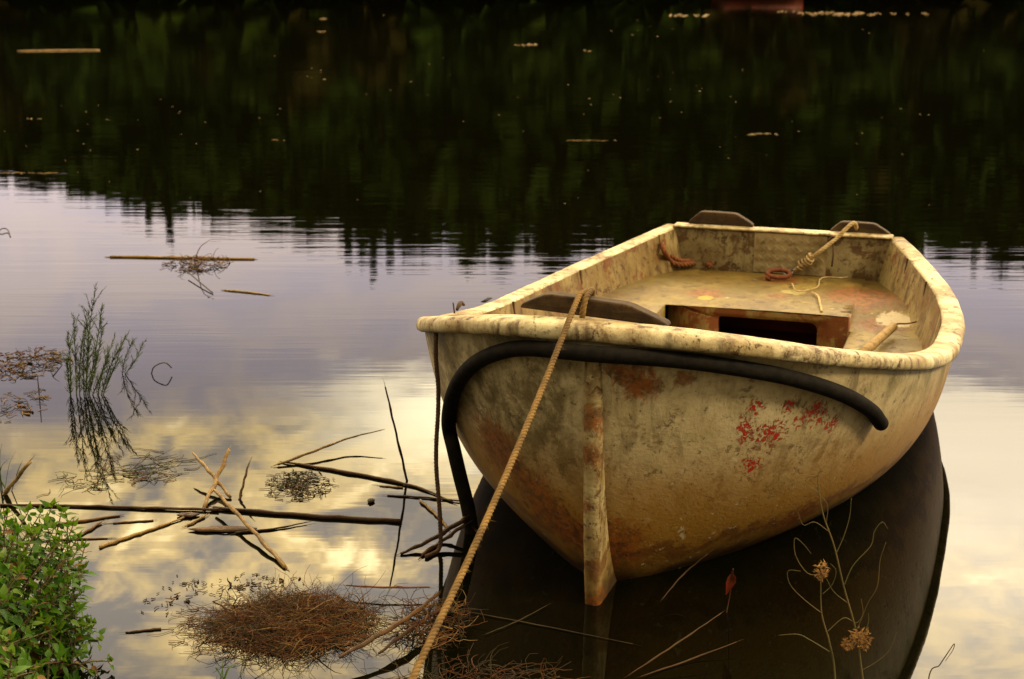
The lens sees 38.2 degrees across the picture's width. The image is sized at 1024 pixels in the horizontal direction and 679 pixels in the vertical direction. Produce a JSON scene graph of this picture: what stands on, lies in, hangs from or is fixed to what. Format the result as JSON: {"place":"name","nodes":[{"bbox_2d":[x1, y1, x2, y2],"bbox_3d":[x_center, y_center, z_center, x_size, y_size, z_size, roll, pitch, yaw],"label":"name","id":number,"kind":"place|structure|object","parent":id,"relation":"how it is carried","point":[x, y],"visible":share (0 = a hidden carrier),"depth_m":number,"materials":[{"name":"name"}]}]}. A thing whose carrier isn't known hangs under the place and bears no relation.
{"place":"outdoors","nodes":[
{"label":"outdoors","id":0,"kind":"place"},
{"bbox_2d":[0,0,1023,678],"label":"water","id":1,"kind":"structure","parent":0,"point":[426,158],"depth_m":7.11,"materials":[{"name":"black liquid"}]},
{"bbox_2d":[0,445,20,490],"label":"grass tuft","id":2,"kind":"object","parent":1,"relation":"on","point":[1,484],"visible":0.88,"depth_m":4.07,"materials":[{"name":"green plant"}]},
{"bbox_2d":[2,455,34,494],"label":"standing reed","id":3,"kind":"object","parent":1,"relation":"on","point":[16,478],"visible":1,"depth_m":4.01,"materials":[{"name":"brown plant"}]},
{"bbox_2d":[0,388,49,422],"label":"leaf litter","id":4,"kind":"object","parent":1,"relation":"on","point":[22,411],"visible":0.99,"depth_m":4.83,"materials":[{"name":"brown plant"}]},
{"bbox_2d":[7,172,56,173],"bbox_3d":[-3.210,-1.107,9.831,0.377,0.007,0.061,0,15,0],"label":"floating debris","id":5,"kind":"object","parent":1,"relation":"on","point":[32,172],"visible":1,"depth_m":9.85,"materials":[{"name":"brown wood"}]},
{"bbox_2d":[0,346,72,380],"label":"leaf litter","id":6,"kind":"object","parent":1,"relation":"on","point":[19,364],"visible":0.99,"depth_m":5.33,"materials":[{"name":"brown plant"}]},
{"bbox_2d":[17,49,99,50],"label":"floating reed","id":7,"kind":"object","parent":1,"relation":"on","point":[61,50],"visible":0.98,"depth_m":21.48,"materials":[{"name":"plant"}]},
{"bbox_2d":[24,514,124,528],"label":"floating reed","id":8,"kind":"object","parent":1,"relation":"on","point":[92,519],"visible":0.43,"depth_m":3.87,"materials":[{"name":"brown wood"}]},
{"bbox_2d":[43,538,111,541],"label":"floating reed","id":9,"kind":"object","parent":1,"relation":"on","point":[87,539],"visible":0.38,"depth_m":3.75,"materials":[{"name":"brown wood"}]},
{"bbox_2d":[37,471,124,496],"bbox_3d":[-1.196,0.396,4.126,0.214,0.019,0.198,0,15,0],"label":"weed mat","id":10,"kind":"object","parent":1,"relation":"on","point":[93,483],"visible":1,"depth_m":4.13,"materials":[{"name":"brown plant"}]},
{"bbox_2d":[69,521,102,539],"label":"floating reed","id":11,"kind":"object","parent":1,"relation":"on","point":[92,527],"visible":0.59,"depth_m":3.81,"materials":[{"name":"brown wood"}]},
{"bbox_2d":[56,281,129,394],"bbox_3d":[-1.382,0.004,4.902,0.232,0.402,0.136,0,15,0],"label":"feathery plant","id":12,"kind":"object","parent":1,"relation":"on","point":[86,370],"visible":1,"depth_m":4.92,"materials":[{"name":"green plant"}]},
{"bbox_2d":[0,504,225,510],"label":"floating reed","id":13,"kind":"object","parent":1,"relation":"on","point":[146,507],"visible":0.93,"depth_m":3.95,"materials":[{"name":"brown plant"}]},
{"bbox_2d":[106,519,153,523],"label":"floating reed","id":14,"kind":"object","parent":1,"relation":"on","point":[130,521],"visible":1,"depth_m":3.86,"materials":[{"name":"brown plant"}]},
{"bbox_2d":[118,337,146,373],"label":"feathery sprig","id":15,"kind":"object","parent":1,"relation":"on","point":[137,354],"visible":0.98,"depth_m":5.16,"materials":[{"name":"green plant"}]},
{"bbox_2d":[98,516,184,548],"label":"floating reed","id":16,"kind":"object","parent":1,"relation":"on","point":[129,536],"visible":1,"depth_m":3.77,"materials":[{"name":"beige wood"}]},
{"bbox_2d":[125,628,165,632],"bbox_3d":[-0.802,0.638,3.247,0.117,0.006,0.010,-3,15,-13],"label":"floating stick","id":17,"kind":"object","parent":1,"relation":"on","point":[151,629],"visible":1,"depth_m":3.25,"materials":[{"name":"brown wood"}]},
{"bbox_2d":[90,447,214,487],"bbox_3d":[-1.065,0.353,4.273,0.318,0.027,0.333,5,16,17],"label":"weed mat","id":18,"kind":"object","parent":1,"relation":"on","point":[137,472],"visible":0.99,"depth_m":4.25,"materials":[{"name":"brown plant"}]},
{"bbox_2d":[151,362,171,373],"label":"curled stem","id":19,"kind":"object","parent":1,"relation":"on","point":[158,364],"visible":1,"depth_m":5.20,"materials":[{"name":"grey plant"}]},
{"bbox_2d":[141,575,197,613],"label":"leaf litter","id":20,"kind":"object","parent":1,"relation":"on","point":[176,594],"visible":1,"depth_m":3.40,"materials":[{"name":"brown plant"}]},
{"bbox_2d":[107,255,256,259],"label":"floating reed","id":21,"kind":"object","parent":1,"relation":"on","point":[145,256],"visible":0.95,"depth_m":7.14,"materials":[{"name":"brown wood"}]},
{"bbox_2d":[176,512,199,516],"bbox_3d":[-0.854,0.461,3.900,0.062,0.008,0.031,0,15,0],"label":"bark chip","id":22,"kind":"object","parent":1,"relation":"on","point":[187,514],"visible":1,"depth_m":3.90,"materials":[{"name":"brown wood"}]},
{"bbox_2d":[180,512,209,528],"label":"floating reed","id":23,"kind":"object","parent":1,"relation":"on","point":[196,520],"visible":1,"depth_m":3.86,"materials":[{"name":"beige wood"}]},
{"bbox_2d":[161,248,229,270],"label":"leaf litter","id":24,"kind":"object","parent":1,"relation":"on","point":[196,266],"visible":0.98,"depth_m":6.97,"materials":[{"name":"brown plant"}]},
{"bbox_2d":[188,272,212,293],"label":"drooping twig","id":25,"kind":"object","parent":1,"relation":"on","point":[200,282],"visible":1,"depth_m":6.56,"materials":[{"name":"brown wood"}]},
{"bbox_2d":[191,452,231,497],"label":"floating reed","id":26,"kind":"object","parent":1,"relation":"on","point":[212,474],"visible":1,"depth_m":4.11,"materials":[{"name":"brown plant"}]},
{"bbox_2d":[201,446,230,511],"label":"floating reed","id":27,"kind":"object","parent":1,"relation":"on","point":[216,477],"visible":0.99,"depth_m":4.08,"materials":[{"name":"beige wood"}]},
{"bbox_2d":[188,526,256,531],"bbox_3d":[-0.745,0.486,3.805,0.181,0.008,0.036,0,15,0],"label":"bark strip","id":28,"kind":"object","parent":1,"relation":"on","point":[221,529],"visible":0.94,"depth_m":3.80,"materials":[{"name":"brown wood"}]},
{"bbox_2d":[215,658,242,678],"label":"grass tuft","id":29,"kind":"object","parent":1,"relation":"on","point":[225,675],"visible":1,"depth_m":3.03,"materials":[{"name":"green plant"}]},
{"bbox_2d":[180,572,303,596],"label":"leaf litter","id":30,"kind":"object","parent":1,"relation":"on","point":[230,583],"visible":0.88,"depth_m":3.48,"materials":[{"name":"brown plant"}]},
{"bbox_2d":[238,458,251,499],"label":"floating reed","id":31,"kind":"object","parent":1,"relation":"on","point":[242,488],"visible":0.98,"depth_m":4.04,"materials":[{"name":"brown wood"}]},
{"bbox_2d":[222,289,274,295],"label":"floating reed","id":32,"kind":"object","parent":1,"relation":"on","point":[245,292],"visible":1,"depth_m":6.43,"materials":[{"name":"brown plant"}]},
{"bbox_2d":[213,489,288,569],"bbox_3d":[-0.669,0.480,3.769,0.015,0.048,0.525,-9,17,-30],"label":"floating reed","id":33,"kind":"object","parent":1,"relation":"on","point":[256,534],"visible":1,"depth_m":3.74,"materials":[{"name":"brown wood"}]},
{"bbox_2d":[229,520,315,534],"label":"floating reed","id":34,"kind":"object","parent":1,"relation":"on","point":[249,531],"visible":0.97,"depth_m":3.80,"materials":[{"name":"brown wood"}]},
{"bbox_2d":[151,588,401,668],"bbox_3d":[-0.521,0.603,3.261,0.553,0.062,0.414,0,15,0],"label":"weed fringe","id":35,"kind":"object","parent":1,"relation":"on","point":[273,653],"visible":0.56,"depth_m":3.20,"materials":[{"name":"brown plant"}]},
{"bbox_2d":[174,564,402,673],"bbox_3d":[-0.494,0.573,3.251,0.534,0.125,0.468,0,15,0],"label":"weed tangle","id":36,"kind":"object","parent":1,"relation":"on","point":[306,611],"visible":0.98,"depth_m":3.24,"materials":[{"name":"brown plant"}]},
{"bbox_2d":[264,469,338,501],"bbox_3d":[-0.591,0.401,4.125,0.220,0.010,0.265,0,15,0],"label":"weed mat","id":37,"kind":"object","parent":1,"relation":"on","point":[299,486],"visible":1,"depth_m":4.12,"materials":[{"name":"brown plant"}]},
{"bbox_2d":[206,506,401,522],"bbox_3d":[-0.555,0.462,3.902,0.546,0.015,0.023,3,15,10],"label":"floating reed","id":38,"kind":"object","parent":1,"relation":"on","point":[337,516],"visible":0.96,"depth_m":3.89,"materials":[{"name":"brown wood"}]},
{"bbox_2d":[271,429,383,466],"bbox_3d":[-0.547,0.315,4.376,0.379,0.047,0.038,-10,18,-33],"label":"floating reed","id":39,"kind":"object","parent":1,"relation":"on","point":[307,453],"visible":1,"depth_m":4.36,"materials":[{"name":"brown wood"}]},
{"bbox_2d":[280,461,458,504],"bbox_3d":[-0.398,0.392,4.165,0.640,0.011,0.055,9,17,31],"label":"floating reed","id":40,"kind":"object","parent":1,"relation":"on","point":[362,474],"visible":0.95,"depth_m":4.19,"materials":[{"name":"brown wood"}]},
{"bbox_2d":[367,498,374,502],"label":"floating leaf","id":41,"kind":"object","parent":1,"relation":"on","point":[370,500],"visible":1,"depth_m":4.00,"materials":[{"name":"brown plant"}]},
{"bbox_2d":[332,591,440,663],"bbox_3d":[-0.252,0.615,3.186,0.040,0.031,0.390,10,18,33],"label":"floating stick","id":42,"kind":"object","parent":1,"relation":"on","point":[392,626],"visible":1,"depth_m":3.15,"materials":[{"name":"brown wood"}]},
{"bbox_2d":[345,585,430,588],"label":"floating stalk","id":43,"kind":"object","parent":1,"relation":"on","point":[383,587],"visible":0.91,"depth_m":3.42,"materials":[{"name":"brown plant"}]},
{"bbox_2d":[372,484,404,487],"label":"floating reed","id":44,"kind":"object","parent":1,"relation":"on","point":[391,486],"visible":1,"depth_m":4.11,"materials":[{"name":"brown wood"}]},
{"bbox_2d":[383,380,407,480],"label":"standing reed","id":45,"kind":"object","parent":1,"relation":"on","point":[400,451],"visible":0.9,"depth_m":4.08,"materials":[{"name":"brown plant"}]},
{"bbox_2d":[375,607,441,656],"bbox_3d":[-0.213,0.625,3.201,0.013,0.019,0.279,9,17,31],"label":"floating stick","id":46,"kind":"object","parent":1,"relation":"on","point":[407,631],"visible":0.87,"depth_m":3.18,"materials":[{"name":"brown wood"}]},
{"bbox_2d":[387,495,458,500],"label":"floating reed","id":47,"kind":"object","parent":1,"relation":"on","point":[434,498],"visible":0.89,"depth_m":4.03,"materials":[{"name":"brown wood"}]},
{"bbox_2d":[374,585,486,658],"bbox_3d":[-0.186,0.592,3.238,0.288,0.097,0.259,-12,19,-39],"label":"weed fringe","id":48,"kind":"object","parent":1,"relation":"on","point":[426,612],"visible":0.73,"depth_m":3.24,"materials":[{"name":"brown plant"}]},
{"bbox_2d":[395,515,468,555],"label":"floating reed","id":49,"kind":"object","parent":1,"relation":"on","point":[462,520],"visible":0.95,"depth_m":3.70,"materials":[{"name":"brown wood"}]},
{"bbox_2d":[419,499,450,531],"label":"floating reed","id":50,"kind":"object","parent":1,"relation":"on","point":[428,507],"visible":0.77,"depth_m":3.92,"materials":[{"name":"brown plant"}]},
{"bbox_2d":[419,521,470,558],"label":"floating reed","id":51,"kind":"object","parent":1,"relation":"on","point":[448,536],"visible":0.91,"depth_m":3.73,"materials":[{"name":"brown plant"}]},
{"bbox_2d":[360,641,585,678],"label":"weed fringe","id":52,"kind":"object","parent":1,"relation":"on","point":[504,670],"visible":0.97,"depth_m":3.03,"materials":[{"name":"brown plant"}]},
{"bbox_2d":[484,602,552,634],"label":"sunken twig","id":53,"kind":"object","parent":1,"relation":"on","point":[517,620],"visible":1,"depth_m":3.28,"materials":[{"name":"brown wood"}]},
{"bbox_2d":[462,610,634,644],"bbox_3d":[0.077,0.633,3.261,0.448,0.004,0.005,6,16,23],"label":"sunken twig","id":54,"kind":"object","parent":1,"relation":"on","point":[547,626],"visible":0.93,"depth_m":3.26,"materials":[{"name":"brown wood"}]},
{"bbox_2d":[626,612,722,676],"bbox_3d":[0.344,0.639,3.103,0.302,0.074,0.008,-11,18,-35],"label":"sunken twig","id":55,"kind":"object","parent":1,"relation":"on","point":[673,645],"visible":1,"depth_m":3.10,"materials":[{"name":"brown wood"}]},
{"bbox_2d":[660,550,711,601],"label":"sunken twig","id":56,"kind":"object","parent":1,"relation":"on","point":[683,574],"visible":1,"depth_m":3.41,"materials":[{"name":"brown wood"}]},
{"bbox_2d":[669,14,709,16],"bbox_3d":[3.897,-7.129,32.533,0.862,0.040,1.094,2,15,8],"label":"floating debris","id":57,"kind":"object","parent":1,"relation":"on","point":[686,15],"visible":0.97,"depth_m":32.47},
{"bbox_2d":[637,639,742,677],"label":"sunken twig","id":58,"kind":"object","parent":1,"relation":"on","point":[687,660],"visible":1,"depth_m":3.10,"materials":[{"name":"brown wood"}]},
{"bbox_2d":[416,210,964,605],"bbox_3d":[0.624,0.020,4.577,1.470,0.917,2.930,5,16,18],"label":"rowing boat","id":59,"kind":"object","parent":1,"relation":"on","point":[621,472],"visible":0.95,"depth_m":3.44,"materials":[{"name":"paint"}]},
{"bbox_2d":[425,314,462,557],"bbox_3d":[-0.152,0.231,3.643,0.064,0.597,0.224,14,20,42],"label":"hanging rope","id":60,"kind":"object","parent":59,"relation":"hanging from","point":[435,450],"visible":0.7,"depth_m":3.60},
{"bbox_2d":[408,286,595,678],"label":"mooring rope","id":61,"kind":"object","parent":59,"relation":"attached to","point":[585,294],"visible":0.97,"depth_m":2.75,"materials":[{"name":"beige fabric"}]},
{"bbox_2d":[441,340,888,534],"bbox_3d":[0.318,0.278,3.411,1.085,0.657,0.497,3,15,11],"label":"rubber hose","id":62,"kind":"object","parent":59,"relation":"hanging from","point":[472,365],"visible":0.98,"depth_m":3.22,"materials":[{"name":"black rubber"}]},
{"bbox_2d":[659,242,713,268],"bbox_3d":[0.685,-0.344,5.920,0.240,0.118,0.112,-5,16,-19],"label":"rusty rope","id":63,"kind":"object","parent":59,"relation":"on","point":[673,260],"visible":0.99,"depth_m":5.91,"materials":[{"name":"brown fabric"}]},
{"bbox_2d":[765,268,791,280],"bbox_3d":[1.036,-0.251,5.757,0.107,0.045,0.065,0,15,0],"label":"shackle ring","id":64,"kind":"object","parent":59,"relation":"on","point":[769,277],"visible":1,"depth_m":5.74,"materials":[{"name":"red metal"}]},
{"bbox_2d":[811,292,822,311],"bbox_3d":[1.115,-0.139,5.380,0.022,0.004,0.304,1,15,5],"label":"cord end","id":65,"kind":"object","parent":59,"relation":"on","point":[819,301],"visible":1,"depth_m":5.37,"materials":[{"name":"beige fabric"}]},
{"bbox_2d":[791,276,847,291],"bbox_3d":[1.243,-0.220,5.686,0.406,0.005,0.242,-3,15,-10],"label":"thin cord","id":66,"kind":"object","parent":59,"relation":"on","point":[818,284],"visible":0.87,"depth_m":5.62,"materials":[{"name":"beige fabric"}]},
{"bbox_2d":[783,221,857,274],"bbox_3d":[1.213,-0.355,5.764,0.299,0.217,0.085,-1,15,-4],"label":"stern rope","id":67,"kind":"object","parent":59,"relation":"attached to","point":[808,260],"visible":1,"depth_m":5.74,"materials":[{"name":"fabric"}]},
{"bbox_2d":[859,321,916,350],"bbox_3d":[1.213,0.004,4.908,0.076,0.036,0.577,9,18,32],"label":"oar handle","id":68,"kind":"object","parent":59,"relation":"on","point":[877,340],"visible":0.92,"depth_m":4.92,"materials":[{"name":"brown wood"}]},
{"bbox_2d":[726,568,735,612],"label":"red leaf","id":69,"kind":"object","parent":1,"relation":"on","point":[731,581],"visible":1,"depth_m":3.22,"materials":[{"name":"red plant"}]},
{"bbox_2d":[778,11,926,14],"bbox_3d":[7.600,-7.380,33.476,3.470,0.058,1.994,7,16,25],"label":"floating debris","id":70,"kind":"object","parent":1,"relation":"on","point":[815,13],"visible":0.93,"depth_m":33.33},
{"bbox_3d":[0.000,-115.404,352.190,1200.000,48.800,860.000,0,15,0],"label":"ground","id":71,"kind":"structure","parent":0,"visible":0},
{"bbox_2d":[0,498,98,678],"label":"leafy bush","id":72,"kind":"object","parent":71,"relation":"on","point":[22,649],"visible":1,"depth_m":3.03,"materials":[{"name":"green plant"}]},
{"bbox_2d":[25,551,88,601],"bbox_3d":[-1.018,0.516,3.237,0.238,0.085,0.090,10,18,34],"label":"drooping shoot","id":73,"kind":"object","parent":72,"relation":"attached to","point":[63,570],"visible":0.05,"depth_m":3.22,"materials":[{"name":"green plant"}]},
{"bbox_2d":[51,624,113,678],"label":"leafy shoot","id":74,"kind":"object","parent":72,"relation":"attached to","point":[92,671],"visible":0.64,"depth_m":3.05,"materials":[{"name":"green plant"}]},
{"bbox_2d":[785,467,896,678],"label":"dry weed","id":75,"kind":"object","parent":71,"relation":"on","point":[860,637],"visible":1,"depth_m":2.66,"materials":[{"name":"brown plant"}]},
{"bbox_2d":[928,643,954,678],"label":"dry twig","id":76,"kind":"object","parent":71,"relation":"on","point":[942,660],"visible":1,"depth_m":2.74,"materials":[{"name":"brown wood"}]}
]}

